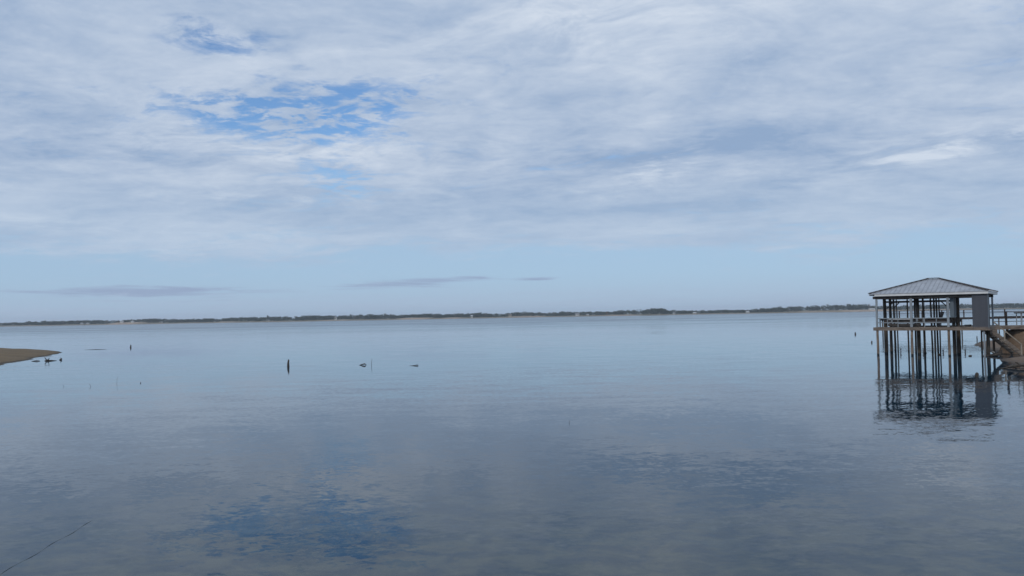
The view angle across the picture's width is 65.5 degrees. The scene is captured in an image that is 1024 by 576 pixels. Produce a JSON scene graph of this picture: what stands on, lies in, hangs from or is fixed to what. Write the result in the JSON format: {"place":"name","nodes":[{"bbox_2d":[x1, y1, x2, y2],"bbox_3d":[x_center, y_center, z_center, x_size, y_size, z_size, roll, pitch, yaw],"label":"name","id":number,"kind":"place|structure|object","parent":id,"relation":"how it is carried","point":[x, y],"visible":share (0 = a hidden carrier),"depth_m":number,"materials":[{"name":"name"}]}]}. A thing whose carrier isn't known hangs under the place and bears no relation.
{"place":"outdoors","nodes":[
{"label":"outdoors","id":0,"kind":"place"},
{"bbox_2d":[0,348,61,364],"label":"sand spit","id":1,"kind":"structure","parent":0,"point":[8,355],"depth_m":83.37,"materials":[{"name":"beige sand"}]},
{"bbox_2d":[0,309,1023,575],"bbox_3d":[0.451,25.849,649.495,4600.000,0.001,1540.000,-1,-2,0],"label":"water","id":2,"kind":"structure","parent":0,"point":[756,445],"depth_m":20.23,"materials":[{"name":"blue liquid"}]},
{"bbox_2d":[0,521,90,574],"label":"rope","id":3,"kind":"object","parent":2,"relation":"on","point":[40,551],"visible":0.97,"depth_m":11.66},
{"bbox_2d":[868,278,997,356],"bbox_3d":[31.654,2.670,59.604,7.780,6.883,7.060,-2,-2,36],"label":"boathouse","id":4,"kind":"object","parent":2,"relation":"in","point":[953,292],"visible":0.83,"depth_m":58.16,"materials":[{"name":"grey wood"}]},
{"bbox_2d":[884,300,961,325],"bbox_3d":[30.825,1.879,59.915,4.850,1.870,3.440,-2,-2,36],"label":"boat lift","id":5,"kind":"object","parent":4,"relation":"in","point":[916,320],"visible":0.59,"depth_m":59.54,"materials":[{"name":"metal"}]},
{"bbox_2d":[972,294,989,327],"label":"storage shed","id":6,"kind":"structure","parent":4,"relation":"on","point":[980,311],"depth_m":55.04,"materials":[{"name":"wood"}]},
{"bbox_2d":[981,322,1021,354],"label":"staircase","id":7,"kind":"structure","parent":4,"relation":"attached to","point":[995,336],"depth_m":55.67,"materials":[{"name":"beige wood"}]},
{"bbox_2d":[881,309,1023,334],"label":"pier","id":8,"kind":"structure","parent":2,"relation":"in","point":[964,317],"depth_m":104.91,"materials":[{"name":"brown wood"}]},
{"bbox_2d":[994,311,1023,330],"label":"walkway","id":9,"kind":"structure","parent":2,"relation":"in","point":[1006,326],"depth_m":57.95,"materials":[{"name":"grey wood"}]},
{"bbox_2d":[0,307,1023,326],"bbox_3d":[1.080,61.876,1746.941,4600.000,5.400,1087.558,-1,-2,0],"label":"shore","id":10,"kind":"structure","parent":0,"point":[792,311],"depth_m":1263.26,"materials":[{"name":"green plant"}]},
{"bbox_2d":[0,303,1023,325],"bbox_3d":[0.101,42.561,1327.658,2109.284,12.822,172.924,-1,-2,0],"label":"wood","id":11,"kind":"object","parent":10,"relation":"on","point":[830,307],"visible":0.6,"depth_m":1309.21,"materials":[{"name":"green plant"}]},
{"bbox_2d":[0,0,1023,322],"label":"sky","id":12,"kind":"structure","parent":0,"point":[160,159],"materials":[{"name":"blue"}]},
{"bbox_2d":[983,350,1001,355],"bbox_3d":[33.333,4.553,55.190,1.407,0.545,0.324,-1,-2,0],"label":"driftwood","id":13,"kind":"object","parent":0,"point":[997,354],"visible":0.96,"depth_m":55.12,"materials":[{"name":"brown wood"}]},
{"bbox_2d":[974,329,1023,367],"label":"lake shore","id":14,"kind":"structure","parent":0,"point":[1018,334],"depth_m":57.22,"materials":[{"name":"brown sand"}]},
{"bbox_2d":[1000,362,1023,368],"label":"driftwood","id":15,"kind":"object","parent":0,"point":[1016,365],"visible":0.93,"depth_m":43.78,"materials":[{"name":"brown wood"}]},
{"bbox_2d":[1014,312,1023,324],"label":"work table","id":16,"kind":"object","parent":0,"point":[1016,313],"visible":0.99,"depth_m":57.39,"materials":[{"name":"grey wood"}]}
]}

